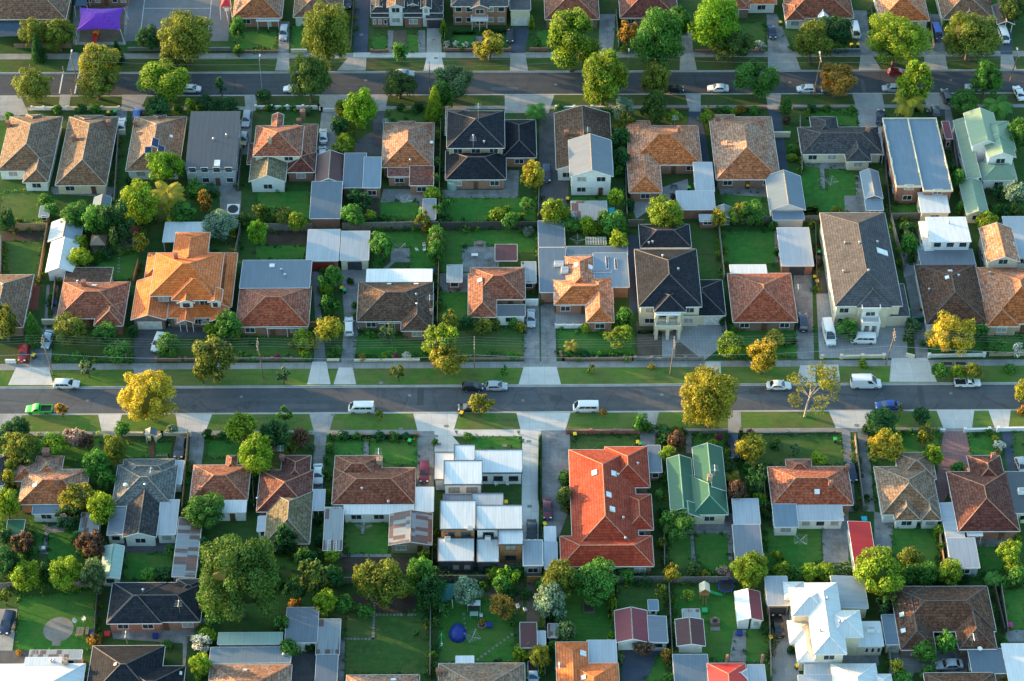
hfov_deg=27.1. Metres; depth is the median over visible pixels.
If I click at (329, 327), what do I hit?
tree
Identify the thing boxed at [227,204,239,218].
spa pool
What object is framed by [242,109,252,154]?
driveway
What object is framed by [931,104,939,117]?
hatchback car
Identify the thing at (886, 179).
timber fence
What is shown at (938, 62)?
crossover
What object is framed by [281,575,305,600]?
tree
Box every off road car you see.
[0,609,16,635]
[132,107,142,121]
[173,436,186,458]
[278,24,288,40]
[542,164,551,181]
[798,313,808,331]
[940,88,951,104]
[964,83,981,91]
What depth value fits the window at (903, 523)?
370.37 m
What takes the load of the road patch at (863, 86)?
on the road at (484, 83)
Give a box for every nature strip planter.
[943,362,952,366]
[954,362,966,366]
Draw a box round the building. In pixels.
[881,118,952,220]
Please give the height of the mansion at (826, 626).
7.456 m
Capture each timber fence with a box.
[0,235,1,273]
[0,582,14,588]
[8,223,48,230]
[38,224,47,281]
[51,276,55,313]
[72,580,103,587]
[93,585,98,637]
[113,125,118,204]
[133,259,138,283]
[180,430,188,516]
[186,635,192,641]
[235,222,240,251]
[237,145,242,190]
[252,470,254,511]
[264,223,312,230]
[342,221,438,229]
[343,577,352,583]
[350,1,353,47]
[429,604,430,673]
[437,223,439,325]
[438,117,440,215]
[439,575,495,581]
[440,221,536,228]
[527,576,541,582]
[537,225,539,299]
[616,10,618,47]
[617,576,666,582]
[624,145,627,214]
[628,219,643,226]
[663,521,664,568]
[668,582,673,675]
[669,576,737,582]
[718,224,724,279]
[733,215,819,223]
[768,609,771,678]
[799,115,802,174]
[815,222,817,291]
[854,433,864,510]
[883,145,890,218]
[888,647,892,674]
[889,212,920,219]
[890,213,904,271]
[929,14,934,50]
[938,533,944,561]
[951,132,957,168]
[977,246,981,266]
[992,584,1005,634]
[1000,584,1007,632]
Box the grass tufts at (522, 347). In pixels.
[0,9,1023,677]
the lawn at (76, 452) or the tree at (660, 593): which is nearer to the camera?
the tree at (660, 593)
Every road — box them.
[0,71,1023,95]
[0,385,1023,413]
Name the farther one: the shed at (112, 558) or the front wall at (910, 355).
the front wall at (910, 355)
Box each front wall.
[5,359,15,363]
[14,44,71,47]
[30,105,67,109]
[41,319,54,324]
[67,105,119,109]
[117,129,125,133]
[124,431,150,441]
[127,47,229,50]
[154,357,180,361]
[154,431,190,440]
[184,356,220,360]
[232,50,277,52]
[233,356,310,360]
[254,104,336,111]
[291,49,306,52]
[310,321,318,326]
[327,358,338,360]
[332,431,418,436]
[354,358,419,361]
[370,48,388,52]
[443,47,474,51]
[466,357,523,359]
[493,47,510,51]
[525,299,537,305]
[530,47,548,50]
[555,105,611,110]
[555,323,582,327]
[559,350,631,360]
[565,428,639,433]
[634,355,703,360]
[655,429,727,433]
[665,107,688,109]
[695,49,764,51]
[702,106,766,109]
[743,429,835,433]
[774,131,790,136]
[792,106,854,108]
[830,48,860,51]
[840,353,885,358]
[868,428,939,431]
[905,352,914,358]
[907,316,923,323]
[927,352,985,357]
[963,426,990,432]
[989,352,1023,355]
[996,426,1023,431]
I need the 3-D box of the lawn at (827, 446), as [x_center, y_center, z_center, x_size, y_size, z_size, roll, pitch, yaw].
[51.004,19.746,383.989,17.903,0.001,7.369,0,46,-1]
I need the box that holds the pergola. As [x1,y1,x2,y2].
[162,222,208,249]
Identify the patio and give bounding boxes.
[43,617,73,641]
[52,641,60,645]
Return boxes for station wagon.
[53,378,79,389]
[151,331,164,351]
[241,110,251,127]
[343,316,354,335]
[418,460,429,482]
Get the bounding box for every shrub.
[4,111,13,120]
[16,649,21,655]
[19,544,30,554]
[19,553,27,561]
[38,562,50,581]
[40,583,49,596]
[51,104,62,113]
[74,103,87,112]
[86,632,102,645]
[89,103,100,112]
[94,251,101,258]
[99,246,113,260]
[103,433,113,442]
[123,175,132,186]
[128,325,138,338]
[160,639,172,649]
[164,423,176,434]
[164,544,174,558]
[167,212,179,221]
[173,104,183,112]
[187,177,199,195]
[199,537,206,550]
[201,429,212,439]
[216,431,226,439]
[234,47,243,56]
[237,211,250,228]
[248,499,256,507]
[249,339,258,347]
[266,103,274,110]
[271,577,282,589]
[287,597,301,606]
[296,346,302,351]
[299,350,309,359]
[304,643,315,654]
[305,107,309,115]
[307,442,315,451]
[314,515,321,524]
[314,534,322,546]
[318,283,330,295]
[321,469,328,477]
[322,281,333,294]
[322,455,329,463]
[325,443,332,452]
[326,351,334,357]
[327,433,333,439]
[331,344,342,355]
[338,430,348,440]
[345,277,353,283]
[352,311,356,320]
[352,431,362,439]
[359,354,366,361]
[364,209,376,219]
[374,430,385,441]
[379,212,388,220]
[381,352,388,357]
[390,432,399,439]
[392,215,402,221]
[396,103,405,110]
[399,584,409,597]
[402,351,410,358]
[402,431,411,439]
[411,102,423,111]
[411,352,417,357]
[413,628,420,636]
[417,549,429,559]
[420,603,431,611]
[421,223,432,233]
[427,651,437,661]
[431,438,438,445]
[432,173,440,186]
[433,301,440,310]
[434,113,443,123]
[434,157,440,167]
[434,283,441,292]
[435,566,441,578]
[444,40,449,47]
[462,432,473,440]
[479,618,485,625]
[480,580,489,590]
[485,566,498,580]
[489,317,499,330]
[491,213,503,220]
[500,364,507,375]
[503,205,510,212]
[504,584,516,597]
[507,616,516,626]
[508,317,516,328]
[512,644,528,661]
[515,212,524,219]
[516,321,526,332]
[523,226,533,237]
[533,39,541,46]
[534,578,540,591]
[546,639,558,653]
[563,501,570,513]
[565,350,574,356]
[580,322,592,332]
[580,349,589,357]
[586,364,594,372]
[590,222,602,236]
[594,349,605,356]
[597,329,604,335]
[607,631,614,639]
[608,350,617,356]
[614,164,624,177]
[617,653,624,663]
[620,44,627,52]
[622,224,628,233]
[625,198,634,210]
[632,413,648,432]
[643,422,653,433]
[648,363,654,369]
[655,537,666,549]
[656,505,666,515]
[658,437,667,447]
[660,555,667,562]
[660,647,671,662]
[662,672,673,680]
[670,193,675,199]
[672,425,683,431]
[699,569,709,575]
[707,439,717,444]
[719,316,725,325]
[722,105,731,113]
[724,464,736,482]
[727,324,736,332]
[727,456,735,464]
[730,108,737,116]
[730,206,741,224]
[735,104,745,113]
[742,462,750,474]
[749,105,759,114]
[752,493,767,501]
[754,221,763,227]
[758,498,765,507]
[758,625,768,635]
[759,461,769,472]
[762,510,770,520]
[762,536,768,544]
[768,220,778,230]
[769,549,784,562]
[770,441,780,449]
[772,437,780,442]
[773,248,778,254]
[778,96,791,114]
[782,115,790,123]
[783,340,790,347]
[786,144,796,153]
[786,153,797,161]
[787,645,795,654]
[806,103,817,112]
[808,220,814,227]
[821,105,830,111]
[821,561,832,567]
[829,205,845,211]
[848,105,855,111]
[852,504,858,511]
[858,358,867,367]
[861,424,868,433]
[901,231,912,239]
[904,317,921,330]
[920,340,926,346]
[931,524,943,536]
[936,541,945,550]
[942,20,952,30]
[948,163,956,173]
[954,201,964,213]
[984,428,994,436]
[990,204,1001,215]
[991,435,999,441]
[993,183,1003,196]
[993,440,1005,451]
[994,186,1005,200]
[994,448,1001,454]
[997,575,1011,588]
[999,636,1007,642]
[1000,204,1010,215]
[1004,363,1015,374]
[1006,202,1023,215]
[1014,533,1021,541]
[1016,405,1023,415]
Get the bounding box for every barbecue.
[710,617,719,630]
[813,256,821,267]
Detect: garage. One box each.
[285,607,318,650]
[306,229,340,270]
[309,181,342,227]
[315,149,343,180]
[340,231,369,269]
[510,0,530,25]
[522,539,543,575]
[538,220,564,246]
[544,526,557,572]
[614,606,667,650]
[765,169,805,226]
[776,227,813,274]
[945,538,979,576]
[1002,216,1023,266]
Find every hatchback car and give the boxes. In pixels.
[17,344,30,361]
[184,84,201,93]
[241,131,248,145]
[283,84,296,93]
[317,146,327,153]
[458,402,479,412]
[462,381,483,391]
[486,381,507,391]
[665,84,683,93]
[796,84,815,93]
[845,463,857,481]
[882,83,898,92]
[888,67,905,76]
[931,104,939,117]
[1014,456,1023,470]
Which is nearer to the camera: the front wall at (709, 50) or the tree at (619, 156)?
the tree at (619, 156)
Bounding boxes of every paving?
[110,618,205,665]
[313,286,326,362]
[341,269,366,362]
[354,111,385,154]
[380,189,438,218]
[434,430,540,451]
[633,179,687,218]
[662,324,724,359]
[682,513,732,532]
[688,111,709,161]
[816,294,907,357]
[889,648,967,680]
[905,274,927,357]
[936,431,970,502]
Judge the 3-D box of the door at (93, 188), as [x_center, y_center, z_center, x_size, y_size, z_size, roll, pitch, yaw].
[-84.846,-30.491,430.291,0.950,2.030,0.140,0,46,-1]
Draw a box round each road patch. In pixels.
[174,389,201,393]
[230,75,252,78]
[363,73,368,89]
[417,388,423,404]
[491,87,518,90]
[550,395,561,400]
[628,403,665,407]
[725,77,751,79]
[749,388,764,393]
[860,79,865,92]
[917,386,925,407]
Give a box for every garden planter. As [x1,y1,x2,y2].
[40,546,46,551]
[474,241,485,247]
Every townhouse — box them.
[370,0,442,27]
[434,444,522,493]
[437,493,523,572]
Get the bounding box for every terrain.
[0,0,1023,58]
[0,93,1023,386]
[0,431,1023,680]
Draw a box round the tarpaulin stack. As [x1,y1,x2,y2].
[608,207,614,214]
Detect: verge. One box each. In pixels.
[0,56,1023,71]
[0,366,1023,386]
[19,411,1023,431]
[22,94,1023,106]
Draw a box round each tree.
[0,207,15,229]
[0,303,17,341]
[0,415,29,445]
[0,469,16,488]
[0,487,20,520]
[0,527,12,544]
[0,545,19,576]
[0,588,12,605]
[2,432,36,460]
[4,458,17,471]
[8,558,41,591]
[10,67,53,103]
[10,530,34,553]
[17,17,48,47]
[18,450,34,465]
[25,312,44,350]
[31,33,47,63]
[36,18,77,51]
[36,192,53,206]
[39,431,71,455]
[43,202,58,217]
[48,555,82,592]
[51,311,86,347]
[54,403,68,416]
[54,504,82,531]
[58,482,94,513]
[59,199,86,227]
[62,428,85,446]
[66,246,93,266]
[70,530,90,553]
[73,235,87,248]
[73,528,105,556]
[74,67,119,101]
[78,42,121,76]
[78,434,94,449]
[79,360,94,377]
[79,556,105,594]
[81,203,109,234]
[81,447,110,479]
[85,490,115,525]
[92,320,117,346]
[96,469,116,490]
[98,198,136,246]
[103,339,128,364]
[103,434,125,463]
[113,40,124,64]
[113,420,129,437]
[116,369,178,422]
[118,176,159,225]
[132,232,149,254]
[135,23,161,51]
[136,57,190,102]
[140,567,156,581]
[144,93,172,116]
[145,151,185,183]
[150,180,185,213]
[153,566,171,581]
[155,332,180,356]
[156,9,213,65]
[158,45,189,71]
[164,200,197,221]
[181,491,224,528]
[184,98,201,113]
[188,652,212,680]
[190,633,211,651]
[191,183,208,197]
[192,334,237,383]
[194,365,210,382]
[195,93,220,110]
[195,582,232,625]
[197,189,212,212]
[198,533,280,620]
[198,627,217,644]
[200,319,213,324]
[201,208,239,240]
[203,322,217,338]
[213,308,242,338]
[214,77,226,95]
[215,96,238,110]
[224,411,258,444]
[229,16,245,39]
[238,431,272,475]
[247,219,267,245]
[252,203,269,220]
[255,89,271,101]
[258,418,290,451]
[259,591,276,609]
[264,205,278,220]
[271,205,291,225]
[273,534,288,554]
[273,615,289,631]
[275,367,291,383]
[276,405,293,422]
[276,522,297,552]
[280,638,301,657]
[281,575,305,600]
[283,437,300,454]
[287,211,307,232]
[288,52,332,102]
[291,427,310,449]
[292,328,316,347]
[293,546,309,567]
[296,549,318,572]
[298,558,327,595]
[300,0,349,69]
[301,334,319,349]
[312,588,337,617]
[314,315,344,341]
[317,275,330,286]
[319,564,345,588]
[322,295,341,316]
[324,265,344,287]
[324,550,339,564]
[330,115,348,135]
[331,141,348,153]
[334,99,347,117]
[335,133,355,152]
[336,593,357,613]
[340,204,365,225]
[342,87,378,129]
[343,123,356,136]
[346,188,361,202]
[352,558,376,595]
[356,603,375,618]
[357,192,374,210]
[360,557,410,609]
[368,230,394,256]
[375,409,383,420]
[378,322,395,343]
[381,68,417,98]
[389,363,403,380]
[392,41,407,62]
[405,555,435,591]
[414,209,431,225]
[417,572,447,609]
[420,322,458,354]
[423,186,441,197]
[424,85,444,125]
[426,231,445,246]
[426,238,444,263]
[427,225,446,236]
[429,344,468,374]
[431,203,443,217]
[433,64,474,100]
[435,80,454,111]
[439,18,446,34]
[439,600,451,617]
[441,197,454,207]
[441,309,459,329]
[452,575,483,605]
[457,315,476,331]
[468,393,494,412]
[472,30,503,61]
[473,317,493,334]
[488,207,506,220]
[489,593,515,619]
[491,574,509,594]
[495,565,521,587]
[501,211,519,229]
[519,197,534,212]
[520,159,544,188]
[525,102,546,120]
[527,643,550,667]
[528,15,534,29]
[532,580,566,619]
[540,198,569,223]
[542,558,577,598]
[546,6,601,71]
[548,607,565,622]
[554,620,576,641]
[556,486,571,506]
[557,470,569,484]
[560,215,581,233]
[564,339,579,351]
[569,556,618,607]
[579,215,593,235]
[582,47,629,105]
[597,210,607,229]
[599,408,607,416]
[600,209,627,236]
[602,325,632,348]
[607,188,623,207]
[609,228,628,246]
[610,126,627,147]
[612,96,634,119]
[612,147,630,166]
[615,306,633,325]
[616,20,637,46]
[616,130,630,146]
[617,118,628,127]
[618,567,635,581]
[619,110,635,130]
[630,6,684,68]
[632,639,655,655]
[640,61,671,97]
[640,89,667,122]
[645,194,683,226]
[654,583,666,599]
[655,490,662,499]
[658,424,672,438]
[659,444,675,463]
[659,510,676,528]
[662,509,694,541]
[662,562,680,584]
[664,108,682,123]
[665,4,691,37]
[667,430,686,450]
[679,364,739,428]
[680,589,694,601]
[684,560,701,575]
[687,0,741,52]
[690,403,705,424]
[697,108,714,126]
[711,207,727,227]
[712,30,756,62]
[715,330,748,358]
[716,566,732,578]
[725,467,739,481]
[727,206,742,222]
[727,479,748,500]
[729,550,768,588]
[732,58,781,98]
[733,202,745,220]
[734,431,766,466]
[739,199,766,224]
[744,464,766,492]
[746,336,777,373]
[755,40,766,51]
[766,328,784,345]
[771,561,789,575]
[786,361,841,416]
[786,564,803,581]
[789,443,801,455]
[792,18,834,63]
[801,562,819,581]
[810,450,828,465]
[817,15,854,46]
[817,563,836,580]
[819,62,857,97]
[832,560,851,575]
[835,318,858,341]
[852,544,905,596]
[865,11,933,65]
[865,406,898,434]
[867,427,904,460]
[876,595,888,616]
[887,594,897,611]
[889,658,903,672]
[891,89,925,117]
[893,669,912,680]
[895,60,933,107]
[897,403,902,417]
[897,545,925,565]
[899,220,915,232]
[899,233,918,256]
[901,563,920,585]
[903,328,916,342]
[911,640,937,663]
[912,406,930,425]
[916,560,939,585]
[917,423,934,448]
[919,664,935,677]
[921,443,943,464]
[924,309,975,356]
[930,362,948,378]
[935,629,957,654]
[936,557,962,585]
[941,11,1003,60]
[949,88,978,114]
[949,364,964,379]
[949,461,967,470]
[951,168,965,188]
[960,318,976,333]
[963,362,983,379]
[968,58,1003,98]
[974,322,989,337]
[975,210,998,228]
[982,94,1013,120]
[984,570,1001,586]
[990,338,1007,353]
[995,538,1021,564]
[997,0,1023,24]
[1003,179,1023,206]
[1004,558,1023,574]
[1007,116,1023,155]
[1007,565,1023,584]
[1007,571,1023,585]
[1012,342,1023,357]
[1014,378,1023,402]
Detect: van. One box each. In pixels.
[348,401,374,413]
[573,400,598,412]
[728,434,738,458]
[821,317,836,345]
[850,20,860,38]
[850,332,875,344]
[850,373,881,389]
[932,22,943,40]
[997,25,1010,43]
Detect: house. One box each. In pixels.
[0,114,62,190]
[0,274,33,335]
[0,454,9,489]
[0,649,85,680]
[12,447,88,521]
[55,115,118,193]
[57,267,130,333]
[87,632,185,680]
[106,458,184,545]
[106,579,201,631]
[125,114,186,178]
[130,232,237,331]
[185,111,241,185]
[189,455,250,520]
[208,647,292,680]
[232,0,283,29]
[236,260,311,336]
[246,109,318,191]
[256,445,313,550]
[293,0,343,25]
[331,448,415,522]
[346,674,419,680]
[356,269,433,339]
[382,118,434,194]
[436,655,524,680]
[445,104,536,188]
[451,0,508,30]
[468,244,525,324]
[538,246,629,331]
[544,0,599,27]
[554,105,613,194]
[555,640,619,680]
[559,446,654,575]
[619,0,677,26]
[626,119,701,200]
[634,224,725,339]
[666,442,728,525]
[672,654,765,680]
[709,114,779,187]
[727,264,800,330]
[728,0,776,17]
[767,459,853,534]
[782,0,853,28]
[797,116,883,169]
[797,663,891,680]
[873,452,941,528]
[874,0,929,28]
[881,586,1006,680]
[914,217,986,332]
[923,672,995,680]
[935,0,993,26]
[939,452,1020,546]
[952,107,1017,189]
[976,222,1023,335]
[1005,471,1023,522]
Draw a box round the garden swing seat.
[467,600,479,612]
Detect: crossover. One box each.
[0,95,28,114]
[0,414,22,430]
[8,367,52,384]
[59,95,70,105]
[67,52,78,70]
[98,414,121,430]
[121,95,146,110]
[133,367,156,375]
[176,414,211,431]
[244,95,256,110]
[275,53,289,70]
[307,362,329,383]
[310,414,332,431]
[319,95,347,110]
[334,367,355,383]
[337,57,365,70]
[371,95,387,110]
[413,414,457,430]
[423,57,443,70]
[505,95,553,112]
[510,53,527,70]
[517,413,569,429]
[519,367,560,383]
[638,412,658,429]
[680,53,696,70]
[686,95,700,110]
[705,362,720,374]
[728,411,741,432]
[766,94,780,108]
[768,53,800,69]
[797,365,815,381]
[823,365,839,381]
[829,411,869,427]
[852,94,884,110]
[859,54,880,69]
[889,358,936,381]
[924,54,947,69]
[924,94,950,108]
[936,410,973,427]
[989,410,1010,427]
[1001,54,1016,69]
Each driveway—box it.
[0,109,27,119]
[0,609,16,649]
[0,650,28,663]
[18,343,28,363]
[29,276,39,309]
[29,329,52,364]
[44,285,49,328]
[44,522,47,545]
[45,525,63,532]
[51,187,116,196]
[53,285,57,328]
[73,0,127,44]
[116,109,126,135]
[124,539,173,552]
[126,0,230,40]
[134,330,164,361]
[150,442,153,456]
[165,327,226,336]
[189,433,204,467]
[204,171,238,190]
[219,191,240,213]
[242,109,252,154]
[278,21,289,52]
[291,651,315,680]
[311,272,336,285]
[313,433,326,488]
[317,112,337,153]
[338,637,344,680]
[342,554,390,556]
[353,0,369,52]
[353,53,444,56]
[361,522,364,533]
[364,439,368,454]
[383,262,394,268]
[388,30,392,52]
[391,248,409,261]
[417,431,433,486]
[418,30,425,52]
[427,28,441,52]
[440,273,467,291]
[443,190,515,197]
[462,247,498,271]
[473,557,522,566]
[475,36,482,42]
[503,170,518,196]
[510,27,528,52]
[522,435,540,539]
[524,306,539,362]
[538,169,568,219]
[539,111,555,168]
[541,304,556,362]
[542,430,569,536]
[555,313,584,323]
[598,14,614,52]
[622,650,659,680]
[628,235,638,312]
[640,431,654,445]
[680,30,692,52]
[686,433,691,452]
[690,533,695,562]
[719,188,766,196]
[727,523,732,569]
[729,630,745,660]
[767,14,792,52]
[768,109,787,170]
[772,612,798,680]
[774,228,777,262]
[794,274,813,358]
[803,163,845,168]
[813,270,827,293]
[819,163,824,187]
[822,513,847,562]
[841,428,855,511]
[842,655,878,664]
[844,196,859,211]
[853,10,871,53]
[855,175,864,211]
[857,111,882,132]
[857,428,874,511]
[874,512,892,551]
[902,251,917,276]
[925,14,944,53]
[928,109,944,116]
[945,109,959,165]
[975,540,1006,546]
[1000,29,1011,53]
[1002,431,1017,470]
[1006,630,1023,641]
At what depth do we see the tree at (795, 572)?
361.54 m
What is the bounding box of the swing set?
[437,633,446,651]
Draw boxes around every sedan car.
[41,329,54,348]
[117,117,126,132]
[313,463,323,484]
[318,128,327,143]
[344,0,352,8]
[397,69,414,77]
[505,28,513,41]
[525,309,536,327]
[526,519,537,538]
[541,497,552,518]
[707,83,728,92]
[766,24,776,38]
[766,380,791,390]
[771,614,784,637]
[875,400,899,410]
[876,109,885,124]
[935,658,963,671]
[1012,85,1023,100]
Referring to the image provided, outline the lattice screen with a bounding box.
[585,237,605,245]
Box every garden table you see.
[75,627,83,637]
[470,611,477,617]
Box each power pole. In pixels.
[41,335,53,374]
[70,49,76,78]
[256,338,264,378]
[429,61,430,92]
[474,337,474,374]
[669,337,674,374]
[813,51,821,96]
[885,329,895,364]
[1009,47,1018,80]
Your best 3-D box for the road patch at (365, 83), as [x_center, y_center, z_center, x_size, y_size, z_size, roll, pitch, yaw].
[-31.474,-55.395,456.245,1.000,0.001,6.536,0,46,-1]
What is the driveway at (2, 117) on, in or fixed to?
on the terrain at (704, 243)
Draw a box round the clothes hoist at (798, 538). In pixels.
[794,534,805,546]
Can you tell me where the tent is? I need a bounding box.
[449,622,466,642]
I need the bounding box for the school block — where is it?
[87,0,128,5]
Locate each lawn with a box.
[1,191,49,221]
[3,242,40,276]
[16,590,95,649]
[29,519,44,554]
[38,438,98,460]
[48,523,80,562]
[53,326,131,360]
[95,242,138,280]
[124,553,173,578]
[126,443,148,456]
[156,443,171,455]
[208,441,241,456]
[210,244,240,252]
[233,333,312,357]
[236,32,275,48]
[256,246,305,259]
[257,191,309,218]
[271,552,320,571]
[292,25,306,48]
[334,440,362,454]
[345,522,387,553]
[345,613,429,673]
[355,335,434,357]
[370,440,417,464]
[372,35,386,48]
[372,230,436,268]
[380,202,417,217]
[388,109,429,120]
[407,35,417,51]
[439,292,467,322]
[439,600,514,661]
[441,229,537,272]
[443,198,535,221]
[445,328,523,357]
[452,34,474,44]
[467,437,520,448]
[483,34,507,44]
[537,30,549,48]
[553,592,611,641]
[557,330,634,355]
[566,232,611,245]
[571,197,608,201]
[574,436,634,448]
[617,583,663,611]
[647,651,665,680]
[656,438,685,450]
[669,534,691,568]
[673,583,736,661]
[693,437,723,459]
[695,533,728,569]
[721,195,761,206]
[721,231,774,275]
[729,328,796,356]
[739,22,764,47]
[743,434,843,464]
[746,622,768,661]
[764,527,821,574]
[784,29,801,37]
[800,165,855,211]
[805,111,856,126]
[870,433,938,467]
[887,204,917,212]
[892,526,937,565]
[930,338,983,353]
[969,436,995,454]
[977,547,1002,573]
[988,336,1023,351]
[1003,589,1023,629]
[1012,433,1023,456]
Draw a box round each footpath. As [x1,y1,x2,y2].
[0,51,1023,58]
[0,359,1023,369]
[26,104,1023,110]
[29,427,995,435]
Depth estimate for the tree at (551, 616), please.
355.40 m
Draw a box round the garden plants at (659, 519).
[1,9,1013,680]
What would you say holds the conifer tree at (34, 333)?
on the terrain at (704, 243)
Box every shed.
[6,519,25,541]
[38,206,49,223]
[45,218,83,280]
[79,512,100,547]
[93,194,111,206]
[101,543,124,585]
[171,517,202,581]
[217,632,282,646]
[315,619,340,680]
[322,507,343,557]
[343,153,381,197]
[388,509,432,552]
[422,198,435,220]
[447,265,462,289]
[520,622,545,652]
[521,261,536,290]
[547,623,558,641]
[571,201,606,224]
[647,445,662,480]
[647,599,658,615]
[674,609,705,652]
[716,204,732,224]
[731,498,760,524]
[732,524,762,561]
[734,588,762,628]
[847,521,875,580]
[860,168,883,211]
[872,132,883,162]
[959,177,987,222]
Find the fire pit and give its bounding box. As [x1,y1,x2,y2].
[478,622,485,628]
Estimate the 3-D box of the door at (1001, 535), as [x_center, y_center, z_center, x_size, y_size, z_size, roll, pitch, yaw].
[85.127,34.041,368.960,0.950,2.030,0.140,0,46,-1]
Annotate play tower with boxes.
[699,581,722,598]
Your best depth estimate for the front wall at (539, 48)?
463.52 m
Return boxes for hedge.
[336,435,420,438]
[441,8,444,45]
[450,30,476,34]
[481,29,505,32]
[538,434,540,505]
[540,501,542,532]
[607,583,617,622]
[636,330,659,333]
[738,427,743,467]
[785,339,795,343]
[803,204,819,213]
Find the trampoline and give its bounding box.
[718,580,733,594]
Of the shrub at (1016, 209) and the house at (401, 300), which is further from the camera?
the shrub at (1016, 209)
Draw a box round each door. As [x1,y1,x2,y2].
[89,320,93,326]
[91,186,96,193]
[137,321,162,329]
[163,623,169,629]
[215,178,220,185]
[229,513,235,520]
[270,329,275,335]
[296,643,309,650]
[312,262,334,270]
[347,262,361,269]
[417,546,422,552]
[428,20,440,27]
[473,181,477,188]
[513,18,527,25]
[581,306,584,313]
[598,188,602,194]
[671,166,675,173]
[704,317,721,324]
[761,323,766,330]
[769,607,786,614]
[789,267,804,274]
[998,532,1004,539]
[1019,325,1023,332]
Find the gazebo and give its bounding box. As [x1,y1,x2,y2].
[90,234,108,253]
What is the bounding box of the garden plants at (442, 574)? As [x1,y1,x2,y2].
[0,126,1023,659]
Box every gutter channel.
[0,70,1023,73]
[0,383,1017,388]
[23,409,1017,414]
[44,92,1013,95]
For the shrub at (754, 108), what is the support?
on the terrain at (704, 243)
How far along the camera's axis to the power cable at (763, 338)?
390.94 m
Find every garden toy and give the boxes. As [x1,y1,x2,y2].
[104,631,109,636]
[152,633,158,638]
[486,622,491,627]
[701,607,707,612]
[736,630,742,635]
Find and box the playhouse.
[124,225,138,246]
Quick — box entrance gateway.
[144,427,156,442]
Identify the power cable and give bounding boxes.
[47,353,252,358]
[49,340,253,344]
[266,355,464,358]
[429,51,623,60]
[485,342,663,344]
[485,355,662,357]
[638,57,797,62]
[689,331,889,339]
[729,346,883,354]
[839,51,1006,56]
[848,56,1018,62]
[899,346,1023,352]
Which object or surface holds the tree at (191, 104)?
on the terrain at (704, 243)
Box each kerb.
[0,69,1023,72]
[0,382,1020,387]
[21,93,1011,96]
[32,410,1015,414]
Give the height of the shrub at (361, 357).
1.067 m
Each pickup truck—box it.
[25,403,52,414]
[527,661,539,680]
[954,377,980,387]
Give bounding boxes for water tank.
[447,180,456,190]
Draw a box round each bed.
[2,231,44,240]
[79,5,125,41]
[267,231,306,244]
[341,557,408,573]
[350,596,414,611]
[351,198,379,217]
[393,30,406,51]
[487,583,522,605]
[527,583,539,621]
[583,602,593,612]
[636,321,661,356]
[675,342,697,356]
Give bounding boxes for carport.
[312,489,325,518]
[415,487,433,512]
[676,162,715,227]
[992,2,1014,31]
[1001,643,1023,680]
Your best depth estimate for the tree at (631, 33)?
460.91 m
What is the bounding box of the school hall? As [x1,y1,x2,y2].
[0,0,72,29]
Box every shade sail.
[0,21,28,41]
[74,0,90,17]
[76,8,128,43]
[220,0,232,19]
[439,583,455,611]
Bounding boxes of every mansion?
[764,575,883,674]
[819,212,909,336]
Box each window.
[8,172,17,175]
[31,183,41,187]
[41,515,51,518]
[65,186,74,190]
[105,578,114,583]
[111,536,120,540]
[117,624,129,628]
[135,538,145,542]
[136,172,145,176]
[142,624,153,628]
[158,297,168,301]
[161,535,172,540]
[182,303,190,307]
[182,623,193,627]
[188,167,196,172]
[193,319,200,323]
[199,301,209,304]
[200,167,207,172]
[202,178,209,182]
[212,167,220,171]
[212,302,218,307]
[226,177,233,182]
[243,19,250,23]
[245,328,255,332]
[263,184,272,188]
[284,157,293,160]
[296,173,305,178]
[351,515,361,519]
[366,322,375,326]
[367,190,376,195]
[373,515,384,519]
[391,8,399,12]
[392,18,400,22]
[395,178,403,182]
[395,545,406,549]
[409,19,417,23]
[412,332,421,336]
[417,187,425,191]
[441,565,448,569]
[445,532,454,536]
[448,487,459,492]
[450,283,458,286]
[452,565,459,569]
[453,149,462,152]
[454,181,461,185]
[455,7,461,11]
[455,17,461,21]
[461,532,471,536]
[464,565,470,569]
[466,487,477,492]
[471,149,479,152]
[476,9,483,13]
[482,476,487,480]
[482,565,492,570]
[483,532,493,536]
[487,7,493,11]
[488,17,493,21]
[489,149,497,152]
[490,181,499,185]
[493,476,502,480]
[498,7,504,11]
[498,17,503,21]
[505,545,515,549]
[505,555,515,560]
[509,476,518,480]
[514,159,523,163]
[525,284,532,287]
[527,568,538,572]
[560,306,569,310]
[562,172,570,177]
[577,177,586,181]
[577,187,585,191]
[595,323,604,328]
[596,177,605,181]
[627,19,634,23]
[635,568,645,572]
[640,194,649,198]
[644,318,653,323]
[645,308,653,312]
[651,473,658,477]
[653,643,662,647]
[683,318,693,322]
[686,166,692,170]
[686,308,694,312]
[703,220,711,224]
[703,516,714,521]
[723,180,732,185]
[739,323,749,327]
[753,621,759,625]
[757,5,765,9]
[779,323,789,327]
[780,528,791,532]
[790,21,799,25]
[801,521,810,525]
[807,155,817,159]
[815,521,824,525]
[823,655,834,659]
[827,155,836,159]
[829,521,838,525]
[838,308,848,312]
[853,162,862,166]
[865,312,875,316]
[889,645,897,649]
[900,521,911,525]
[902,195,911,199]
[924,521,934,525]
[933,243,941,247]
[946,243,953,246]
[959,243,966,246]
[960,569,970,573]
[995,158,1005,163]
[996,327,1006,332]
[998,259,1008,263]
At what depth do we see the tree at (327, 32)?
450.12 m
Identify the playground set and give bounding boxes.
[91,29,99,43]
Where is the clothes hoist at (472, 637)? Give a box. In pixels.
[465,629,480,642]
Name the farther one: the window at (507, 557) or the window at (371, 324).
the window at (371, 324)

